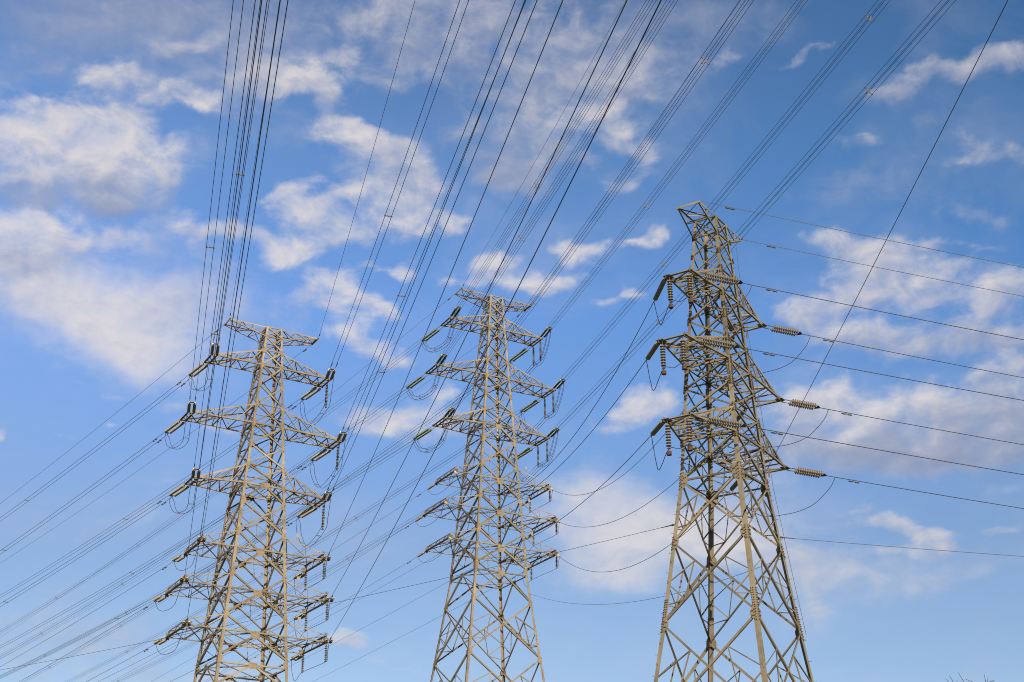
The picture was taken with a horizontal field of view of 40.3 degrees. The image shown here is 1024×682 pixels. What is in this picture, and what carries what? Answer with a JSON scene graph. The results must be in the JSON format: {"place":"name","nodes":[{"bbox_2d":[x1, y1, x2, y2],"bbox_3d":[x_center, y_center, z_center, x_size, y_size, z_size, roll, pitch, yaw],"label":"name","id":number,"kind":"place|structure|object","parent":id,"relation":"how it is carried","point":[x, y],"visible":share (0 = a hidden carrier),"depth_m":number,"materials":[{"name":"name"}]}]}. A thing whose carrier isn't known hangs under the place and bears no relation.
{"place":"outdoors","nodes":[
{"label":"outdoors","id":0,"kind":"place"},
{"bbox_2d":[0,0,1023,644],"bbox_3d":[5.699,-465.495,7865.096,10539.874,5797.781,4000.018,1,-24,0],"label":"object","id":1,"kind":"structure","parent":0,"point":[136,330],"depth_m":8703.80,"materials":[{"name":"white"}]},
{"label":"ground","id":2,"kind":"structure","parent":0,"visible":0},
{"bbox_2d":[164,318,341,681],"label":"transmission tower","id":3,"kind":"structure","parent":2,"relation":"on","point":[260,364],"depth_m":113.81,"materials":[{"name":"metal"}]},
{"bbox_2d":[164,420,184,433],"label":"strain insulator","id":4,"kind":"object","parent":3,"relation":"attached to","point":[174,425],"visible":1,"depth_m":116.18,"materials":[{"name":"grey ceramic"}]},
{"bbox_2d":[0,433,167,553],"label":"power line","id":5,"kind":"object","parent":4,"relation":"attached to","point":[89,487],"visible":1,"depth_m":126.95,"materials":[{"name":"grey metal"}]},
{"bbox_2d":[169,484,189,496],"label":"strain insulator","id":6,"kind":"object","parent":3,"relation":"attached to","point":[179,490],"visible":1,"depth_m":114.28,"materials":[{"name":"grey ceramic"}]},
{"bbox_2d":[0,495,172,606],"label":"power line","id":7,"kind":"object","parent":6,"relation":"attached to","point":[89,547],"visible":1,"depth_m":125.57,"materials":[{"name":"grey metal"}]},
{"bbox_2d":[180,576,188,581],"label":"strain insulator","id":8,"kind":"object","parent":3,"relation":"attached to","point":[186,579],"visible":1,"depth_m":105.49,"materials":[{"name":"grey"}]},
{"bbox_2d":[184,0,261,577],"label":"power line","id":9,"kind":"object","parent":8,"relation":"attached to","point":[229,245],"visible":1,"depth_m":47.91,"materials":[{"name":"grey metal"}]},
{"bbox_2d":[182,621,190,625],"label":"strain insulator","id":10,"kind":"object","parent":3,"relation":"attached to","point":[184,623],"visible":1,"depth_m":104.14,"materials":[{"name":"grey"}]},
{"bbox_2d":[187,0,280,620],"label":"power line","id":11,"kind":"object","parent":10,"relation":"attached to","point":[241,257],"visible":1,"depth_m":41.19,"materials":[{"name":"grey metal"}]},
{"bbox_2d":[187,402,195,412],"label":"strain insulator","id":12,"kind":"object","parent":3,"relation":"attached to","point":[189,408],"visible":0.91,"depth_m":111.88,"materials":[{"name":"grey"}]},
{"bbox_2d":[189,0,243,401],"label":"power line","id":13,"kind":"object","parent":12,"relation":"attached to","point":[213,182],"visible":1,"depth_m":73.97,"materials":[{"name":"grey metal"}]},
{"bbox_2d":[191,468,200,478],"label":"strain insulator","id":14,"kind":"object","parent":3,"relation":"attached to","point":[199,471],"visible":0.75,"depth_m":110.01,"materials":[{"name":"grey"}]},
{"bbox_2d":[194,0,267,466],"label":"power line","id":15,"kind":"object","parent":14,"relation":"attached to","point":[228,207],"visible":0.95,"depth_m":64.73,"materials":[{"name":"grey metal"}]},
{"bbox_2d":[188,362,206,376],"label":"strain insulator","id":16,"kind":"object","parent":3,"relation":"attached to","point":[196,369],"visible":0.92,"depth_m":118.99,"materials":[{"name":"grey"}]},
{"bbox_2d":[0,376,191,520],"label":"power line","id":17,"kind":"object","parent":16,"relation":"attached to","point":[104,440],"visible":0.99,"depth_m":130.55,"materials":[{"name":"grey metal"}]},
{"bbox_2d":[197,536,205,541],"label":"strain insulator","id":18,"kind":"object","parent":3,"relation":"attached to","point":[203,539],"visible":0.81,"depth_m":107.56,"materials":[{"name":"grey"}]},
{"bbox_2d":[202,0,287,535],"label":"power line","id":19,"kind":"object","parent":18,"relation":"attached to","point":[251,231],"visible":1,"depth_m":54.26,"materials":[{"name":"grey metal"}]},
{"bbox_2d":[210,343,219,354],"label":"strain insulator","id":20,"kind":"object","parent":3,"relation":"attached to","point":[212,349],"visible":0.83,"depth_m":114.73,"materials":[{"name":"grey"}]},
{"bbox_2d":[213,0,269,343],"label":"power line","id":21,"kind":"object","parent":20,"relation":"attached to","point":[245,161],"visible":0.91,"depth_m":83.17,"materials":[{"name":"grey metal"}]},
{"bbox_2d":[297,506,317,517],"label":"strain insulator","id":22,"kind":"object","parent":3,"relation":"attached to","point":[304,513],"visible":1,"depth_m":119.17,"materials":[{"name":"grey"}]},
{"bbox_2d":[1,517,295,677],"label":"power line","id":23,"kind":"object","parent":22,"relation":"attached to","point":[145,604],"visible":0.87,"depth_m":142.41,"materials":[{"name":"grey metal"}]},
{"bbox_2d":[301,387,320,399],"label":"strain insulator","id":24,"kind":"object","parent":3,"relation":"attached to","point":[311,394],"visible":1,"depth_m":123.55,"materials":[{"name":"grey"}]},
{"bbox_2d":[0,400,303,597],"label":"power line","id":25,"kind":"object","parent":24,"relation":"attached to","point":[146,503],"visible":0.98,"depth_m":145.85,"materials":[{"name":"grey metal"}]},
{"bbox_2d":[311,448,330,460],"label":"strain insulator","id":26,"kind":"object","parent":3,"relation":"attached to","point":[325,451],"visible":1,"depth_m":121.94,"materials":[{"name":"grey"}]},
{"bbox_2d":[1,461,311,647],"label":"power line","id":27,"kind":"object","parent":26,"relation":"attached to","point":[154,557],"visible":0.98,"depth_m":143.51,"materials":[{"name":"grey metal"}]},
{"bbox_2d":[322,556,330,560],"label":"strain insulator","id":28,"kind":"object","parent":3,"relation":"attached to","point":[324,558],"visible":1,"depth_m":112.14,"materials":[{"name":"grey"}]},
{"bbox_2d":[327,0,562,556],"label":"power line","id":29,"kind":"object","parent":28,"relation":"attached to","point":[464,240],"visible":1,"depth_m":54.34,"materials":[{"name":"grey metal"}]},
{"bbox_2d":[322,492,332,500],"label":"strain insulator","id":30,"kind":"object","parent":3,"relation":"attached to","point":[325,495],"visible":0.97,"depth_m":115.05,"materials":[{"name":"grey"}]},
{"bbox_2d":[326,0,537,492],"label":"power line","id":31,"kind":"object","parent":30,"relation":"attached to","point":[440,216],"visible":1,"depth_m":64.65,"materials":[{"name":"grey metal"}]},
{"bbox_2d":[325,597,333,601],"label":"strain insulator","id":32,"kind":"object","parent":3,"relation":"attached to","point":[328,598],"visible":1,"depth_m":110.70,"materials":[{"name":"grey"}]},
{"bbox_2d":[331,0,627,596],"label":"power line","id":33,"kind":"object","parent":32,"relation":"attached to","point":[507,250],"visible":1,"depth_m":47.45,"materials":[{"name":"grey metal"}]},
{"bbox_2d":[325,368,335,379],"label":"strain insulator","id":34,"kind":"object","parent":3,"relation":"attached to","point":[328,373],"visible":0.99,"depth_m":119.26,"materials":[{"name":"grey"}]},
{"bbox_2d":[330,0,468,368],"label":"power line","id":35,"kind":"object","parent":34,"relation":"attached to","point":[385,215],"visible":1,"depth_m":83.65,"materials":[{"name":"grey metal"}]},
{"bbox_2d":[336,431,347,441],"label":"strain insulator","id":36,"kind":"object","parent":3,"relation":"attached to","point":[340,435],"visible":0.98,"depth_m":117.59,"materials":[{"name":"grey"}]},
{"bbox_2d":[341,0,525,431],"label":"power line","id":37,"kind":"object","parent":36,"relation":"attached to","point":[404,296],"visible":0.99,"depth_m":76.98,"materials":[{"name":"grey metal"}]},
{"bbox_2d":[319,1,414,335],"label":"ground wire","id":38,"kind":"object","parent":3,"relation":"attached to","point":[371,155],"visible":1,"depth_m":89.73,"materials":[{"name":"grey metal"}]},
{"bbox_2d":[422,288,557,681],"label":"transmission tower","id":39,"kind":"structure","parent":2,"relation":"on","point":[499,512],"depth_m":156.94,"materials":[{"name":"beige metal"}]},
{"bbox_2d":[1,297,450,636],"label":"ground wire","id":40,"kind":"object","parent":39,"relation":"attached to","point":[254,454],"visible":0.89,"depth_m":197.20,"materials":[{"name":"grey metal"}]},
{"bbox_2d":[406,374,428,388],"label":"strain insulator","id":41,"kind":"object","parent":39,"relation":"attached to","point":[414,382],"visible":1,"depth_m":162.01,"materials":[{"name":"grey"}]},
{"bbox_2d":[2,387,407,657],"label":"power line","id":42,"kind":"object","parent":41,"relation":"attached to","point":[207,525],"visible":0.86,"depth_m":202.36,"materials":[{"name":"grey metal"}]},
{"bbox_2d":[413,427,433,439],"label":"strain insulator","id":43,"kind":"object","parent":39,"relation":"attached to","point":[423,433],"visible":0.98,"depth_m":160.07,"materials":[{"name":"grey"}]},
{"bbox_2d":[0,438,415,676],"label":"power line","id":44,"kind":"object","parent":43,"relation":"attached to","point":[215,559],"visible":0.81,"depth_m":195.97,"materials":[{"name":"grey metal"}]},
{"bbox_2d":[422,326,442,341],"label":"strain insulator","id":45,"kind":"object","parent":39,"relation":"attached to","point":[429,335],"visible":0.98,"depth_m":165.19,"materials":[{"name":"grey"}]},
{"bbox_2d":[0,339,422,633],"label":"power line","id":46,"kind":"object","parent":45,"relation":"attached to","point":[209,496],"visible":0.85,"depth_m":210.48,"materials":[{"name":"grey metal"}]},
{"bbox_2d":[436,354,446,365],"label":"strain insulator","id":47,"kind":"object","parent":39,"relation":"attached to","point":[439,359],"visible":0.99,"depth_m":155.81,"materials":[{"name":"grey"}]},
{"bbox_2d":[407,354,445,399],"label":"jumper loop","id":48,"kind":"object","parent":47,"relation":"hanging from","point":[433,383],"visible":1,"depth_m":157.51,"materials":[{"name":"grey metal"}]},
{"bbox_2d":[443,0,677,355],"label":"power line","id":49,"kind":"object","parent":47,"relation":"attached to","point":[568,163],"visible":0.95,"depth_m":109.09,"materials":[{"name":"grey metal"}]},
{"bbox_2d":[444,407,455,416],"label":"strain insulator","id":50,"kind":"object","parent":39,"relation":"attached to","point":[448,412],"visible":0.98,"depth_m":153.51,"materials":[{"name":"grey"}]},
{"bbox_2d":[413,410,454,452],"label":"jumper loop","id":51,"kind":"object","parent":50,"relation":"hanging from","point":[426,451],"visible":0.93,"depth_m":156.04,"materials":[{"name":"grey metal"}]},
{"bbox_2d":[451,0,753,409],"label":"power line","id":52,"kind":"object","parent":50,"relation":"attached to","point":[618,181],"visible":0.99,"depth_m":98.09,"materials":[{"name":"grey metal"}]},
{"bbox_2d":[450,306,461,316],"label":"strain insulator","id":53,"kind":"object","parent":39,"relation":"attached to","point":[453,312],"visible":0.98,"depth_m":159.21,"materials":[{"name":"green"}]},
{"bbox_2d":[457,0,655,307],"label":"power line","id":54,"kind":"object","parent":53,"relation":"attached to","point":[564,139],"visible":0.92,"depth_m":117.10,"materials":[{"name":"grey metal"}]},
{"bbox_2d":[510,346,529,361],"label":"strain insulator","id":55,"kind":"object","parent":39,"relation":"attached to","point":[521,353],"visible":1,"depth_m":170.09,"materials":[{"name":"green"}]},
{"bbox_2d":[23,359,511,681],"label":"power line","id":56,"kind":"object","parent":55,"relation":"attached to","point":[276,523],"visible":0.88,"depth_m":206.49,"materials":[{"name":"grey metal"}]},
{"bbox_2d":[513,446,533,459],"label":"strain insulator","id":57,"kind":"object","parent":39,"relation":"attached to","point":[524,452],"visible":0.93,"depth_m":165.35,"materials":[{"name":"green"}]},
{"bbox_2d":[117,457,513,681],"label":"power line","id":58,"kind":"object","parent":57,"relation":"attached to","point":[292,587],"visible":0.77,"depth_m":200.32,"materials":[{"name":"grey metal"}]},
{"bbox_2d":[520,398,540,411],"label":"strain insulator","id":59,"kind":"object","parent":39,"relation":"attached to","point":[530,405],"visible":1,"depth_m":168.33,"materials":[{"name":"green"}]},
{"bbox_2d":[75,410,519,678],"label":"power line","id":60,"kind":"object","parent":59,"relation":"attached to","point":[307,545],"visible":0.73,"depth_m":199.39,"materials":[{"name":"grey metal"}]},
{"bbox_2d":[463,2,624,285],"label":"ground wire","id":61,"kind":"object","parent":39,"relation":"attached to","point":[549,136],"visible":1,"depth_m":129.87,"materials":[{"name":"grey metal"}]},
{"bbox_2d":[540,326,552,337],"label":"strain insulator","id":62,"kind":"object","parent":39,"relation":"attached to","point":[544,332],"visible":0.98,"depth_m":164.40,"materials":[{"name":"green"}]},
{"bbox_2d":[548,0,807,328],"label":"power line","id":63,"kind":"object","parent":62,"relation":"attached to","point":[686,152],"visible":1,"depth_m":121.60,"materials":[{"name":"grey metal"}]},
{"bbox_2d":[509,328,550,380],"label":"jumper loop","id":64,"kind":"object","parent":63,"relation":"hanging from","point":[539,358],"visible":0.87,"depth_m":165.78,"materials":[{"name":"grey metal"}]},
{"bbox_2d":[546,427,559,437],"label":"strain insulator","id":65,"kind":"object","parent":39,"relation":"attached to","point":[552,432],"visible":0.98,"depth_m":159.29,"materials":[{"name":"green"}]},
{"bbox_2d":[556,0,955,428],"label":"power line","id":66,"kind":"object","parent":65,"relation":"attached to","point":[788,181],"visible":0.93,"depth_m":99.02,"materials":[{"name":"grey metal"}]},
{"bbox_2d":[513,429,557,481],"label":"jumper loop","id":67,"kind":"object","parent":66,"relation":"hanging from","point":[545,460],"visible":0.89,"depth_m":160.16,"materials":[{"name":"grey metal"}]},
{"bbox_2d":[552,378,565,389],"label":"strain insulator","id":68,"kind":"object","parent":39,"relation":"attached to","point":[556,385],"visible":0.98,"depth_m":162.67,"materials":[{"name":"green"}]},
{"bbox_2d":[562,0,888,379],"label":"power line","id":69,"kind":"object","parent":68,"relation":"attached to","point":[743,169],"visible":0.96,"depth_m":111.23,"materials":[{"name":"grey metal"}]},
{"bbox_2d":[519,380,563,431],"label":"jumper loop","id":70,"kind":"object","parent":69,"relation":"hanging from","point":[521,413],"visible":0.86,"depth_m":163.62,"materials":[{"name":"grey metal"}]},
{"bbox_2d":[652,200,813,681],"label":"transmission tower","id":71,"kind":"structure","parent":2,"relation":"on","point":[738,471],"depth_m":75.98,"materials":[{"name":"grey metal"}]},
{"bbox_2d":[2,524,674,669],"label":"communication cable","id":72,"kind":"object","parent":71,"relation":"attached to","point":[363,596],"visible":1,"depth_m":84.64,"materials":[{"name":"grey metal"}]},
{"bbox_2d":[645,341,659,359],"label":"strain insulator","id":73,"kind":"object","parent":71,"relation":"attached to","point":[651,352],"visible":1,"depth_m":75.65,"materials":[{"name":"brown"}]},
{"bbox_2d":[448,360,645,512],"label":"power line","id":74,"kind":"object","parent":73,"relation":"attached to","point":[573,451],"visible":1,"depth_m":91.30,"materials":[{"name":"grey metal"}]},
{"bbox_2d":[646,349,748,390],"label":"jumper loop","id":75,"kind":"object","parent":73,"relation":"hanging from","point":[693,367],"visible":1,"depth_m":74.22,"materials":[{"name":"grey metal"}]},
{"bbox_2d":[650,420,664,435],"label":"strain insulator","id":76,"kind":"object","parent":71,"relation":"attached to","point":[657,428],"visible":1,"depth_m":74.05,"materials":[{"name":"brown"}]},
{"bbox_2d":[453,435,650,549],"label":"power line","id":77,"kind":"object","parent":76,"relation":"attached to","point":[569,512],"visible":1,"depth_m":92.18,"materials":[{"name":"grey metal"}]},
{"bbox_2d":[651,428,756,469],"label":"jumper loop","id":78,"kind":"object","parent":76,"relation":"hanging from","point":[697,447],"visible":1,"depth_m":72.53,"materials":[{"name":"grey metal"}]},
{"bbox_2d":[653,278,666,301],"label":"strain insulator","id":79,"kind":"object","parent":71,"relation":"attached to","point":[659,289],"visible":1,"depth_m":78.30,"materials":[{"name":"brown"}]},
{"bbox_2d":[458,301,653,495],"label":"power line","id":80,"kind":"object","parent":79,"relation":"attached to","point":[585,419],"visible":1,"depth_m":93.24,"materials":[{"name":"grey metal"}]},
{"bbox_2d":[654,286,751,324],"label":"jumper loop","id":81,"kind":"object","parent":80,"relation":"hanging from","point":[700,301],"visible":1,"depth_m":76.73,"materials":[{"name":"grey metal"}]},
{"bbox_2d":[660,341,666,374],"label":"jumper insulator","id":82,"kind":"object","parent":71,"relation":"hanging from","point":[663,360],"visible":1,"depth_m":74.20,"materials":[{"name":"grey ceramic"}]},
{"bbox_2d":[665,420,671,455],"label":"jumper insulator","id":83,"kind":"object","parent":71,"relation":"hanging from","point":[668,431],"visible":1,"depth_m":72.55,"materials":[{"name":"grey"}]},
{"bbox_2d":[667,276,673,308],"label":"jumper insulator","id":84,"kind":"object","parent":71,"relation":"hanging from","point":[670,293],"visible":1,"depth_m":76.83,"materials":[{"name":"grey"}]},
{"bbox_2d":[680,335,686,369],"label":"jumper insulator","id":85,"kind":"object","parent":71,"relation":"hanging from","point":[683,351],"visible":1,"depth_m":73.56,"materials":[{"name":"grey ceramic"}]},
{"bbox_2d":[686,416,692,451],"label":"jumper insulator","id":86,"kind":"object","parent":71,"relation":"hanging from","point":[689,438],"visible":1,"depth_m":71.90,"materials":[{"name":"grey ceramic"}]},
{"bbox_2d":[686,274,692,303],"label":"jumper insulator","id":87,"kind":"object","parent":71,"relation":"hanging from","point":[689,286],"visible":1,"depth_m":76.21,"materials":[{"name":"grey ceramic"}]},
{"bbox_2d":[694,336,739,349],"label":"strain insulator","id":88,"kind":"object","parent":71,"relation":"attached to","point":[718,344],"visible":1,"depth_m":74.57,"materials":[{"name":"grey ceramic"}]},
{"bbox_2d":[739,347,1023,400],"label":"power line","id":89,"kind":"object","parent":88,"relation":"attached to","point":[765,353],"visible":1,"depth_m":76.24,"materials":[{"name":"grey metal"}]},
{"bbox_2d":[697,272,742,285],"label":"strain insulator","id":90,"kind":"object","parent":71,"relation":"attached to","point":[724,278],"visible":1,"depth_m":77.22,"materials":[{"name":"grey ceramic"}]},
{"bbox_2d":[743,283,1023,339],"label":"power line","id":91,"kind":"object","parent":90,"relation":"attached to","point":[767,289],"visible":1,"depth_m":78.92,"materials":[{"name":"grey metal"}]},
{"bbox_2d":[700,415,746,428],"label":"strain insulator","id":92,"kind":"object","parent":71,"relation":"attached to","point":[718,421],"visible":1,"depth_m":72.84,"materials":[{"name":"grey ceramic"}]},
{"bbox_2d":[746,426,1023,474],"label":"power line","id":93,"kind":"object","parent":92,"relation":"attached to","point":[775,432],"visible":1,"depth_m":74.52,"materials":[{"name":"grey metal"}]},
{"bbox_2d":[765,325,801,335],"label":"strain insulator","id":94,"kind":"object","parent":71,"relation":"attached to","point":[776,329],"visible":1,"depth_m":83.34,"materials":[{"name":"grey ceramic"}]},
{"bbox_2d":[802,334,1023,377],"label":"power line","id":95,"kind":"object","parent":94,"relation":"attached to","point":[907,355],"visible":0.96,"depth_m":84.89,"materials":[{"name":"grey metal"}]},
{"bbox_2d":[783,399,819,409],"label":"strain insulator","id":96,"kind":"object","parent":71,"relation":"attached to","point":[794,403],"visible":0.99,"depth_m":82.39,"materials":[{"name":"grey ceramic"}]},
{"bbox_2d":[822,408,1023,444],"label":"power line","id":97,"kind":"object","parent":96,"relation":"attached to","point":[845,413],"visible":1,"depth_m":83.84,"materials":[{"name":"grey metal"}]},
{"bbox_2d":[788,467,826,477],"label":"strain insulator","id":98,"kind":"object","parent":71,"relation":"attached to","point":[808,472],"visible":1,"depth_m":80.00,"materials":[{"name":"grey ceramic"}]},
{"bbox_2d":[829,476,1023,508],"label":"power line","id":99,"kind":"object","parent":98,"relation":"attached to","point":[921,491],"visible":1,"depth_m":81.42,"materials":[{"name":"grey metal"}]},
{"bbox_2d":[702,201,1023,267],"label":"ground wire","id":100,"kind":"object","parent":71,"relation":"attached to","point":[730,207],"visible":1,"depth_m":81.57,"materials":[{"name":"grey metal"}]},
{"bbox_2d":[744,0,1007,510],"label":"communication cable","id":101,"kind":"object","parent":71,"relation":"attached to","point":[890,232],"visible":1,"depth_m":47.78,"materials":[{"name":"grey metal"}]},
{"bbox_2d":[743,239,1023,296],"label":"ground wire","id":102,"kind":"object","parent":71,"relation":"attached to","point":[873,266],"visible":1,"depth_m":85.55,"materials":[{"name":"grey metal"}]},
{"bbox_2d":[780,536,1023,556],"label":"communication cable","id":103,"kind":"object","parent":71,"relation":"attached to","point":[892,546],"visible":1,"depth_m":76.40,"materials":[{"name":"grey plastic"}]},
{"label":"strain insulator","id":104,"kind":"object","parent":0,"visible":0},
{"bbox_2d":[329,0,661,639],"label":"power line","id":105,"kind":"object","parent":104,"relation":"attached to","point":[528,266],"visible":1,"depth_m":41.42,"materials":[{"name":"grey metal"}]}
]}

